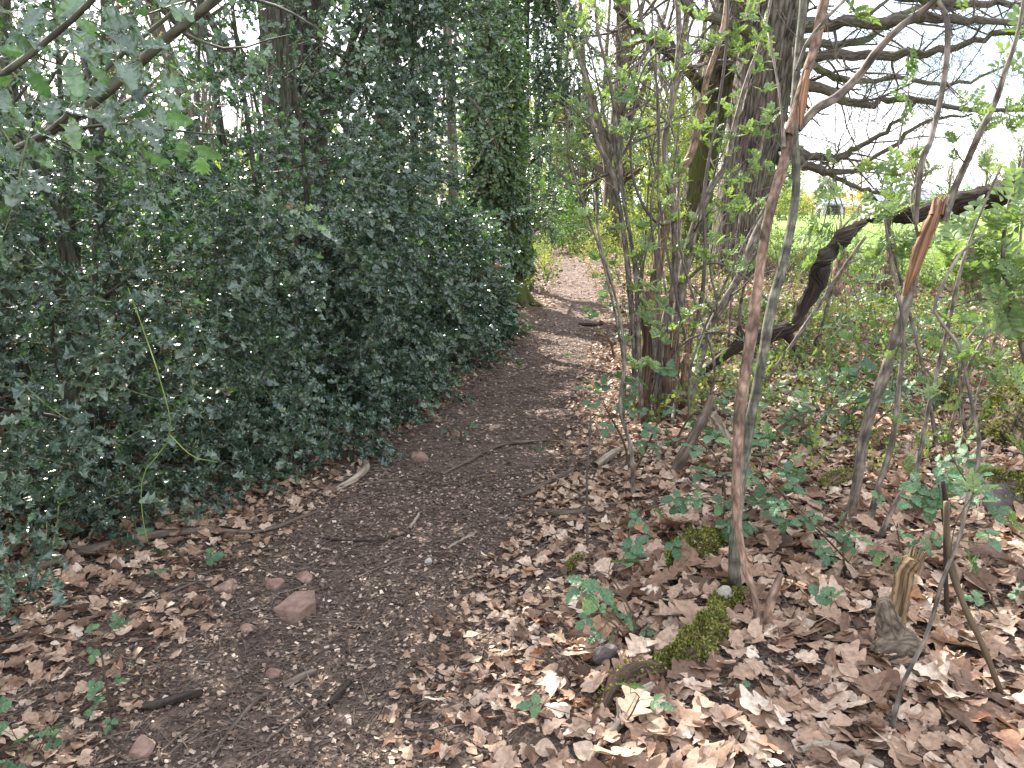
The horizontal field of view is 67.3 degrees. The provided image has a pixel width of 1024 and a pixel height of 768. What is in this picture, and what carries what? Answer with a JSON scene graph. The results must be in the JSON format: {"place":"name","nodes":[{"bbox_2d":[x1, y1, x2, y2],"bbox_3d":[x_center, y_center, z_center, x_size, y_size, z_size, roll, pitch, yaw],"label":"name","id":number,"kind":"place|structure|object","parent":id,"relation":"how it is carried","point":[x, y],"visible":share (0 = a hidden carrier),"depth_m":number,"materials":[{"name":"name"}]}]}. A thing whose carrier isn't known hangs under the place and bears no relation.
{"place":"outdoors","nodes":[
{"label":"outdoors","id":0,"kind":"place"},
{"bbox_2d":[103,249,599,767],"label":"path","id":1,"kind":"structure","parent":0,"point":[229,759],"depth_m":3.33,"materials":[{"name":"soil"}]},
{"bbox_2d":[128,735,155,761],"bbox_3d":[-1.105,1.093,2.298,0.073,0.066,0.086,0,13,0],"label":"stone","id":2,"kind":"object","parent":1,"relation":"on","point":[143,747],"visible":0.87,"depth_m":2.27,"materials":[{"name":"pink stone"}]},
{"bbox_2d":[141,687,203,710],"bbox_3d":[-1.113,1.039,2.528,0.189,0.046,0.041,-9,16,-35],"label":"stick","id":3,"kind":"object","parent":1,"relation":"on","point":[172,699],"visible":1,"depth_m":2.51,"materials":[{"name":"brown wood"}]},
{"bbox_2d":[210,693,280,759],"bbox_3d":[-0.869,1.054,2.438,0.100,0.045,0.342,5,14,21],"label":"stick","id":4,"kind":"object","parent":1,"relation":"on","point":[248,708],"visible":1,"depth_m":2.44,"materials":[{"name":"brown wood"}]},
{"bbox_2d":[274,590,315,622],"bbox_3d":[-0.858,0.913,3.105,0.121,0.103,0.164,8,16,32],"label":"stone","id":5,"kind":"object","parent":1,"relation":"on","point":[296,606],"visible":0.8,"depth_m":3.07,"materials":[{"name":"pink stone"}]},
{"bbox_2d":[441,438,556,474],"bbox_3d":[-0.125,0.448,5.034,0.943,0.064,0.222,-10,17,-38],"label":"stick","id":6,"kind":"object","parent":1,"relation":"on","point":[489,449],"visible":0.98,"depth_m":5.15,"materials":[{"name":"brown wood"}]},
{"bbox_2d":[0,253,1023,767],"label":"woodland debris","id":7,"kind":"object","parent":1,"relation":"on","point":[460,649],"visible":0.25,"depth_m":3.08,"materials":[{"name":"brown plant"}]},
{"bbox_2d":[504,324,1021,669],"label":"dead stalks","id":8,"kind":"object","parent":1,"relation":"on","point":[751,448],"visible":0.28,"depth_m":4.65,"materials":[{"name":"brown plant"}]},
{"bbox_2d":[0,221,1023,767],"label":"ground","id":9,"kind":"structure","parent":0,"point":[528,737],"depth_m":2.88,"materials":[{"name":"brown plant"}]},
{"bbox_2d":[0,695,63,767],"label":"bramble","id":10,"kind":"object","parent":9,"relation":"on","point":[5,705],"visible":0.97,"depth_m":2.16,"materials":[{"name":"plant"}]},
{"bbox_2d":[4,576,211,641],"bbox_3d":[-1.564,0.868,2.993,0.110,0.059,0.801,11,17,41],"label":"stick","id":11,"kind":"object","parent":9,"relation":"on","point":[92,616],"visible":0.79,"depth_m":3.02,"materials":[{"name":"brown wood"}]},
{"bbox_2d":[83,612,137,734],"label":"bramble","id":12,"kind":"object","parent":9,"relation":"on","point":[92,691],"visible":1,"depth_m":2.36,"materials":[{"name":"plant"}]},
{"bbox_2d":[0,0,220,376],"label":"woodland tree","id":13,"kind":"object","parent":9,"relation":"on","point":[18,140],"visible":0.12,"depth_m":6.25,"materials":[{"name":"green plant"}]},
{"bbox_2d":[31,0,200,294],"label":"woodland tree","id":14,"kind":"object","parent":9,"relation":"on","point":[191,112],"visible":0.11,"depth_m":12.14,"materials":[{"name":"green plant"}]},
{"bbox_2d":[0,0,261,338],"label":"woodland tree","id":15,"kind":"object","parent":9,"relation":"on","point":[89,119],"visible":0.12,"depth_m":6.93,"materials":[{"name":"green plant"}]},
{"bbox_2d":[0,120,265,369],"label":"holly bush","id":16,"kind":"object","parent":9,"relation":"on","point":[110,286],"visible":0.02,"depth_m":7.30,"materials":[{"name":"green plant"}]},
{"bbox_2d":[0,128,292,432],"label":"holly bush","id":17,"kind":"object","parent":9,"relation":"on","point":[4,337],"visible":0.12,"depth_m":5.38,"materials":[{"name":"green plant"}]},
{"bbox_2d":[0,0,328,625],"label":"holly bush","id":18,"kind":"object","parent":9,"relation":"on","point":[91,439],"visible":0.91,"depth_m":3.61,"materials":[{"name":"green plant"}]},
{"bbox_2d":[9,509,320,573],"bbox_3d":[-1.573,0.711,3.543,1.454,0.105,0.273,-10,16,-36],"label":"stick","id":19,"kind":"object","parent":9,"relation":"on","point":[91,549],"visible":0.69,"depth_m":3.59,"materials":[{"name":"brown wood"}]},
{"bbox_2d":[0,0,334,613],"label":"holly bush","id":20,"kind":"object","parent":9,"relation":"on","point":[130,75],"visible":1,"depth_m":1.22,"materials":[{"name":"green plant"}]},
{"bbox_2d":[136,527,227,578],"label":"bramble","id":21,"kind":"object","parent":9,"relation":"on","point":[210,556],"visible":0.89,"depth_m":3.31,"materials":[{"name":"plant"}]},
{"bbox_2d":[10,0,441,496],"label":"holly bush","id":22,"kind":"object","parent":9,"relation":"on","point":[303,375],"visible":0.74,"depth_m":4.66,"materials":[{"name":"green plant"}]},
{"bbox_2d":[0,0,513,363],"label":"oak tree","id":23,"kind":"object","parent":9,"relation":"on","point":[314,6],"visible":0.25,"depth_m":6.88,"materials":[{"name":"green plant"}]},
{"bbox_2d":[148,17,511,425],"bbox_3d":[-1.392,-1.193,6.102,2.269,3.031,3.042,3,13,13],"label":"holly bush","id":24,"kind":"object","parent":9,"relation":"on","point":[428,367],"visible":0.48,"depth_m":5.86,"materials":[{"name":"green plant"}]},
{"bbox_2d":[225,124,443,306],"bbox_3d":[-2.615,-2.058,10.819,3.810,3.170,3.716,0,13,0],"label":"holly bush","id":25,"kind":"object","parent":9,"relation":"on","point":[257,155],"visible":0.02,"depth_m":10.23,"materials":[{"name":"green plant"}]},
{"bbox_2d":[195,0,482,243],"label":"woodland tree","id":26,"kind":"object","parent":9,"relation":"on","point":[450,129],"visible":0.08,"depth_m":9.65,"materials":[{"name":"green plant"}]},
{"bbox_2d":[320,446,369,495],"bbox_3d":[-0.948,0.513,4.619,0.176,0.062,0.864,1,13,2],"label":"bare root","id":27,"kind":"object","parent":9,"relation":"on","point":[362,471],"visible":0.69,"depth_m":4.43,"materials":[{"name":"brown wood"}]},
{"bbox_2d":[257,0,535,329],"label":"holly tree","id":28,"kind":"object","parent":9,"relation":"on","point":[440,14],"visible":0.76,"depth_m":6.32,"materials":[{"name":"green plant"}]},
{"bbox_2d":[329,198,530,374],"bbox_3d":[-0.869,-1.020,7.955,2.139,1.973,2.295,5,14,22],"label":"holly bush","id":29,"kind":"object","parent":9,"relation":"on","point":[485,300],"visible":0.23,"depth_m":7.53,"materials":[{"name":"green plant"}]},
{"bbox_2d":[455,0,548,309],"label":"oak tree","id":30,"kind":"object","parent":9,"relation":"on","point":[523,260],"visible":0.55,"depth_m":11.51,"materials":[{"name":"green plant"}]},
{"bbox_2d":[477,255,534,345],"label":"holly bush","id":31,"kind":"object","parent":9,"relation":"on","point":[513,315],"visible":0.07,"depth_m":8.78,"materials":[{"name":"green plant"}]},
{"bbox_2d":[435,0,614,290],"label":"holly tree","id":32,"kind":"object","parent":9,"relation":"on","point":[544,81],"visible":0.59,"depth_m":13.10,"materials":[{"name":"green plant"}]},
{"bbox_2d":[530,157,594,252],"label":"shrub","id":33,"kind":"object","parent":9,"relation":"on","point":[573,188],"visible":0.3,"depth_m":25.95,"materials":[{"name":"green plant"}]},
{"bbox_2d":[529,8,610,238],"bbox_3d":[1.603,-9.362,27.172,4.290,9.154,5.276,0,13,0],"label":"woodland tree","id":34,"kind":"object","parent":9,"relation":"on","point":[585,189],"visible":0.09,"depth_m":26.97,"materials":[{"name":"green plant"}]},
{"bbox_2d":[546,209,600,254],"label":"shrub","id":35,"kind":"object","parent":9,"relation":"on","point":[565,234],"visible":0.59,"depth_m":25.35,"materials":[{"name":"green plant"}]},
{"bbox_2d":[531,0,624,239],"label":"woodland tree","id":36,"kind":"object","parent":9,"relation":"on","point":[583,173],"visible":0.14,"depth_m":29.48,"materials":[{"name":"green plant"}]},
{"bbox_2d":[531,149,631,238],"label":"shrub","id":37,"kind":"object","parent":9,"relation":"on","point":[591,195],"visible":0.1,"depth_m":32.67,"materials":[{"name":"green plant"}]},
{"bbox_2d":[516,682,673,732],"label":"bramble","id":38,"kind":"object","parent":9,"relation":"on","point":[535,710],"visible":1,"depth_m":2.21,"materials":[{"name":"plant"}]},
{"bbox_2d":[543,0,651,234],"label":"woodland tree","id":39,"kind":"object","parent":9,"relation":"on","point":[597,189],"visible":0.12,"depth_m":31.74,"materials":[{"name":"green plant"}]},
{"bbox_2d":[582,289,626,357],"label":"bramble","id":40,"kind":"object","parent":9,"relation":"on","point":[592,312],"visible":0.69,"depth_m":7.80,"materials":[{"name":"plant"}]},
{"bbox_2d":[592,644,618,665],"bbox_3d":[0.305,0.901,2.554,0.100,0.091,0.071,-7,15,-27],"label":"stone","id":41,"kind":"object","parent":9,"relation":"on","point":[603,653],"visible":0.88,"depth_m":2.52,"materials":[{"name":"grey stone"}]},
{"bbox_2d":[565,535,648,625],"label":"bramble","id":42,"kind":"object","parent":9,"relation":"on","point":[590,586],"visible":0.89,"depth_m":2.63,"materials":[{"name":"plant"}]},
{"bbox_2d":[524,0,695,251],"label":"woodland tree","id":43,"kind":"object","parent":9,"relation":"on","point":[608,193],"visible":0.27,"depth_m":22.55,"materials":[{"name":"green plant"}]},
{"bbox_2d":[575,590,655,644],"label":"bramble","id":44,"kind":"object","parent":9,"relation":"on","point":[629,619],"visible":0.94,"depth_m":2.60,"materials":[{"name":"plant"}]},
{"bbox_2d":[578,200,654,253],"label":"shrub","id":45,"kind":"object","parent":9,"relation":"on","point":[605,230],"visible":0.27,"depth_m":22.52,"materials":[{"name":"green plant"}]},
{"bbox_2d":[571,76,661,208],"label":"shrub","id":46,"kind":"object","parent":9,"relation":"on","point":[625,138],"visible":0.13,"depth_m":28.38,"materials":[{"name":"green plant"}]},
{"bbox_2d":[587,682,656,760],"bbox_3d":[0.310,0.959,2.232,0.063,0.122,0.344,12,18,42],"label":"stick","id":47,"kind":"object","parent":9,"relation":"on","point":[616,724],"visible":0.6,"depth_m":2.22,"materials":[{"name":"brown wood"}]},
{"bbox_2d":[572,78,692,237],"bbox_3d":[4.141,-7.151,25.019,4.058,5.602,3.772,-6,14,-24],"label":"shrub","id":48,"kind":"object","parent":9,"relation":"on","point":[627,163],"visible":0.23,"depth_m":24.80,"materials":[{"name":"green plant"}]},
{"bbox_2d":[596,655,671,709],"bbox_3d":[0.362,0.912,2.386,0.315,0.103,0.136,-8,15,-32],"label":"rotten root","id":49,"kind":"object","parent":9,"relation":"on","point":[632,672],"visible":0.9,"depth_m":2.38,"materials":[{"name":"brown wood"}]},
{"bbox_2d":[574,359,701,470],"bbox_3d":[0.697,0.185,4.320,0.708,0.660,0.304,0,13,0],"label":"bramble","id":50,"kind":"object","parent":9,"relation":"on","point":[626,404],"visible":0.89,"depth_m":4.27,"materials":[{"name":"plant"}]},
{"bbox_2d":[624,0,707,233],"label":"woodland tree","id":51,"kind":"object","parent":9,"relation":"on","point":[686,25],"visible":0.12,"depth_m":26.75,"materials":[{"name":"green plant"}]},
{"bbox_2d":[628,497,705,575],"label":"bramble","id":52,"kind":"object","parent":9,"relation":"on","point":[676,552],"visible":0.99,"depth_m":3.05,"materials":[{"name":"plant"}]},
{"bbox_2d":[622,173,713,259],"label":"shrub","id":53,"kind":"object","parent":9,"relation":"on","point":[654,211],"visible":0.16,"depth_m":19.34,"materials":[{"name":"green plant"}]},
{"bbox_2d":[328,282,1023,435],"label":"ground ivy","id":54,"kind":"object","parent":9,"relation":"on","point":[795,394],"visible":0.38,"depth_m":6.19,"materials":[{"name":"green plant"}]},
{"bbox_2d":[632,67,728,239],"bbox_3d":[4.726,-5.788,20.233,3.386,4.991,2.867,0,13,0],"label":"shrub","id":55,"kind":"object","parent":9,"relation":"on","point":[670,146],"visible":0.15,"depth_m":20.02,"materials":[{"name":"green plant"}]},
{"bbox_2d":[340,229,1023,487],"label":"undergrowth","id":56,"kind":"object","parent":9,"relation":"on","point":[547,255],"visible":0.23,"depth_m":6.89,"materials":[{"name":"green plant"}]},
{"bbox_2d":[529,0,837,500],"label":"rowan clump","id":57,"kind":"object","parent":9,"relation":"on","point":[658,347],"visible":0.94,"depth_m":5.36,"materials":[{"name":"green plant"}]},
{"bbox_2d":[649,578,731,669],"bbox_3d":[0.692,0.807,2.658,0.214,0.152,0.688,10,16,36],"label":"mossy root","id":58,"kind":"object","parent":9,"relation":"on","point":[703,634],"visible":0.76,"depth_m":2.48,"materials":[{"name":"moss"},{"name":"bark"}]},
{"bbox_2d":[670,395,715,473],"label":"leaning branch","id":59,"kind":"object","parent":9,"relation":"on","point":[683,455],"visible":0.89,"depth_m":4.12,"materials":[{"name":"brown wood"}]},
{"bbox_2d":[662,524,727,569],"bbox_3d":[0.791,0.663,3.238,0.206,0.178,0.489,11,17,39],"label":"mossy hump","id":60,"kind":"object","parent":9,"relation":"on","point":[702,541],"visible":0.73,"depth_m":3.17,"materials":[{"name":"green plant"}]},
{"bbox_2d":[661,387,733,447],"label":"bramble","id":61,"kind":"object","parent":9,"relation":"on","point":[689,419],"visible":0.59,"depth_m":4.68,"materials":[{"name":"plant"}]},
{"bbox_2d":[560,0,900,264],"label":"oak tree","id":62,"kind":"object","parent":9,"relation":"on","point":[693,190],"visible":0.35,"depth_m":17.63,"materials":[{"name":"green plant"}]},
{"bbox_2d":[658,422,823,542],"bbox_3d":[0.972,0.434,3.256,0.689,0.562,0.460,0,13,0],"label":"bramble","id":63,"kind":"object","parent":9,"relation":"on","point":[760,490],"visible":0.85,"depth_m":3.26,"materials":[{"name":"plant"}]},
{"bbox_2d":[682,159,818,246],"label":"shrub","id":64,"kind":"object","parent":9,"relation":"on","point":[781,204],"visible":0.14,"depth_m":24.99,"materials":[{"name":"green plant"}]},
{"bbox_2d":[707,82,801,362],"bbox_3d":[2.106,-1.405,6.914,1.031,2.534,0.685,-11,17,-39],"label":"thin sapling","id":65,"kind":"object","parent":9,"relation":"on","point":[757,132],"visible":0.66,"depth_m":6.95,"materials":[{"name":"green plant"}]},
{"bbox_2d":[516,188,1023,443],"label":"brushwood","id":66,"kind":"object","parent":9,"relation":"on","point":[845,374],"visible":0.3,"depth_m":7.55,"materials":[{"name":"green plant"}]},
{"bbox_2d":[762,573,783,623],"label":"leaning branch","id":67,"kind":"object","parent":9,"relation":"on","point":[770,602],"visible":0.95,"depth_m":2.63,"materials":[{"name":"brown plant"}]},
{"bbox_2d":[731,0,828,629],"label":"peeling sapling","id":68,"kind":"object","parent":9,"relation":"on","point":[799,105],"visible":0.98,"depth_m":2.75,"materials":[{"name":"brown plant"}]},
{"bbox_2d":[700,222,868,375],"bbox_3d":[2.149,-0.656,6.207,1.476,1.423,0.214,-1,13,-3],"label":"fallen limb","id":69,"kind":"object","parent":9,"relation":"on","point":[819,274],"visible":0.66,"depth_m":6.19,"materials":[{"name":"brown wood"}]},
{"bbox_2d":[851,171,1023,225],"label":"sloping limb","id":70,"kind":"object","parent":69,"relation":"attached to","point":[962,199],"visible":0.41,"depth_m":4.48,"materials":[{"name":"brown wood"}]},
{"bbox_2d":[549,0,1023,276],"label":"oak tree","id":71,"kind":"object","parent":9,"relation":"on","point":[783,39],"visible":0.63,"depth_m":14.71,"materials":[{"name":"brown plant"}]},
{"bbox_2d":[746,402,827,446],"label":"bramble","id":72,"kind":"object","parent":9,"relation":"on","point":[763,406],"visible":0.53,"depth_m":4.57,"materials":[{"name":"plant"}]},
{"bbox_2d":[763,236,866,385],"bbox_3d":[2.246,-0.451,5.914,0.826,1.355,0.038,0,13,1],"label":"leaning branch","id":73,"kind":"object","parent":9,"relation":"on","point":[827,292],"visible":0.84,"depth_m":5.87,"materials":[{"name":"brown plant"}]},
{"bbox_2d":[766,500,873,575],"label":"bramble","id":74,"kind":"object","parent":9,"relation":"on","point":[843,538],"visible":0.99,"depth_m":2.96,"materials":[{"name":"plant"}]},
{"bbox_2d":[803,584,846,628],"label":"bramble","id":75,"kind":"object","parent":9,"relation":"on","point":[826,591],"visible":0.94,"depth_m":2.61,"materials":[{"name":"plant"}]},
{"bbox_2d":[777,308,876,359],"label":"bramble","id":76,"kind":"object","parent":9,"relation":"on","point":[829,341],"visible":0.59,"depth_m":7.28,"materials":[{"name":"plant"}]},
{"bbox_2d":[798,204,865,357],"bbox_3d":[2.970,-0.926,7.175,0.725,1.475,0.310,-3,14,-15],"label":"thin sapling","id":77,"kind":"object","parent":9,"relation":"on","point":[855,269],"visible":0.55,"depth_m":7.20,"materials":[{"name":"green plant"}]},
{"bbox_2d":[817,466,853,490],"bbox_3d":[1.709,0.482,4.002,0.412,0.114,0.137,-8,15,-32],"label":"mossy hump","id":78,"kind":"object","parent":9,"relation":"on","point":[840,475],"visible":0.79,"depth_m":3.95,"materials":[{"name":"green plant"}]},
{"bbox_2d":[831,222,846,307],"bbox_3d":[4.570,-1.617,10.647,0.253,1.220,0.247,-12,18,-42],"label":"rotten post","id":79,"kind":"object","parent":9,"relation":"on","point":[839,285],"visible":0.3,"depth_m":10.62,"materials":[{"name":"brown wood"}]},
{"bbox_2d":[797,739,883,767],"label":"stick","id":80,"kind":"object","parent":9,"relation":"on","point":[875,761],"visible":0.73,"depth_m":2.05,"materials":[{"name":"brown wood"}]},
{"bbox_2d":[779,356,919,443],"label":"bramble","id":81,"kind":"object","parent":9,"relation":"on","point":[853,373],"visible":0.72,"depth_m":4.63,"materials":[{"name":"plant"}]},
{"bbox_2d":[722,0,995,588],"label":"grey sapling","id":82,"kind":"object","parent":9,"relation":"on","point":[734,574],"visible":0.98,"depth_m":2.82,"materials":[{"name":"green plant"}]},
{"bbox_2d":[866,545,929,660],"bbox_3d":[1.231,0.719,2.481,0.235,0.425,0.122,0,13,0],"label":"broken stump","id":83,"kind":"object","parent":9,"relation":"on","point":[894,634],"visible":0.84,"depth_m":2.46,"materials":[{"name":"brown wood"}]},
{"bbox_2d":[796,88,1022,446],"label":"thin sapling","id":84,"kind":"object","parent":9,"relation":"on","point":[907,242],"visible":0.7,"depth_m":4.56,"materials":[{"name":"green plant"}]},
{"bbox_2d":[868,490,951,572],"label":"bramble","id":85,"kind":"object","parent":9,"relation":"on","point":[876,562],"visible":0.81,"depth_m":2.95,"materials":[{"name":"plant"}]},
{"bbox_2d":[812,218,1023,446],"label":"thin sapling","id":86,"kind":"object","parent":9,"relation":"on","point":[986,362],"visible":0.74,"depth_m":4.59,"materials":[{"name":"green plant"}]},
{"bbox_2d":[849,166,1001,538],"bbox_3d":[1.642,-0.097,3.270,0.569,1.595,0.385,0,13,0],"label":"thin sapling","id":87,"kind":"object","parent":9,"relation":"on","point":[893,207],"visible":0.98,"depth_m":3.23,"materials":[{"name":"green plant"}]},
{"bbox_2d":[844,0,1023,517],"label":"snapped sapling","id":88,"kind":"object","parent":9,"relation":"on","point":[938,211],"visible":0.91,"depth_m":3.32,"materials":[{"name":"brown plant"}]},
{"bbox_2d":[893,362,974,408],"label":"bramble","id":89,"kind":"object","parent":9,"relation":"on","point":[943,394],"visible":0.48,"depth_m":5.42,"materials":[{"name":"plant"}]},
{"bbox_2d":[940,480,949,620],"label":"leaning branch","id":90,"kind":"object","parent":9,"relation":"on","point":[946,583],"visible":0.59,"depth_m":2.66,"materials":[{"name":"brown wood"}]},
{"bbox_2d":[897,431,1011,552],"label":"bramble","id":91,"kind":"object","parent":9,"relation":"on","point":[928,503],"visible":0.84,"depth_m":2.77,"materials":[{"name":"plant"}]},
{"bbox_2d":[890,234,1023,728],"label":"thin sapling","id":92,"kind":"object","parent":9,"relation":"on","point":[972,482],"visible":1,"depth_m":2.10,"materials":[{"name":"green plant"}]},
{"bbox_2d":[921,4,1023,363],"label":"thin sapling","id":93,"kind":"object","parent":9,"relation":"on","point":[985,269],"visible":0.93,"depth_m":3.76,"materials":[{"name":"green plant"}]},
{"bbox_2d":[943,501,1003,694],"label":"leaning branch","id":94,"kind":"object","parent":9,"relation":"on","point":[954,578],"visible":0.94,"depth_m":2.29,"materials":[{"name":"bark"},{"name":"wood"}]},
{"bbox_2d":[956,546,1023,611],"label":"bramble","id":95,"kind":"object","parent":9,"relation":"on","point":[979,601],"visible":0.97,"depth_m":2.72,"materials":[{"name":"plant"}]},
{"bbox_2d":[958,480,1023,514],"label":"stone","id":96,"kind":"object","parent":9,"relation":"on","point":[1001,494],"visible":0.28,"depth_m":3.61,"materials":[{"name":"grey stone"}]},
{"bbox_2d":[966,465,1023,506],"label":"mossy hump","id":97,"kind":"object","parent":9,"relation":"on","point":[1014,479],"visible":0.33,"depth_m":3.65,"materials":[{"name":"green plant"}]},
{"bbox_2d":[977,354,1023,447],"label":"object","id":98,"kind":"object","parent":9,"relation":"on","point":[1012,423],"visible":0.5,"depth_m":4.69,"materials":[{"name":"green plant"}]},
{"bbox_2d":[11,0,1023,205],"label":"sky","id":99,"kind":"structure","parent":0,"point":[872,3],"materials":[{"name":"white"}]},
{"bbox_2d":[109,206,1023,292],"bbox_3d":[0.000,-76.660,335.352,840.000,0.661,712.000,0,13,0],"label":"meadow","id":100,"kind":"structure","parent":0,"point":[781,224],"depth_m":45.26,"materials":[{"name":"green plant"}]},
{"bbox_2d":[12,2,823,230],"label":"woods","id":101,"kind":"object","parent":100,"relation":"on","point":[208,124],"visible":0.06,"depth_m":46.95,"materials":[{"name":"green plant"}]},
{"bbox_2d":[779,187,867,213],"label":"field hedge","id":102,"kind":"object","parent":100,"relation":"on","point":[848,199],"visible":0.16,"depth_m":133.78,"materials":[{"name":"green plant"}]},
{"bbox_2d":[967,136,1014,186],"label":"tree","id":103,"kind":"object","parent":100,"relation":"on","point":[990,175],"visible":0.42,"depth_m":143.51,"materials":[{"name":"green plant"}]},
{"bbox_2d":[991,126,1023,209],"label":"tree","id":104,"kind":"object","parent":100,"relation":"on","point":[1019,159],"visible":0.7,"depth_m":124.92,"materials":[{"name":"green plant"}]},
{"bbox_2d":[769,228,1023,292],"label":"meadow grass","id":105,"kind":"structure","parent":0,"point":[878,271],"depth_m":25.75,"materials":[{"name":"green plant"}]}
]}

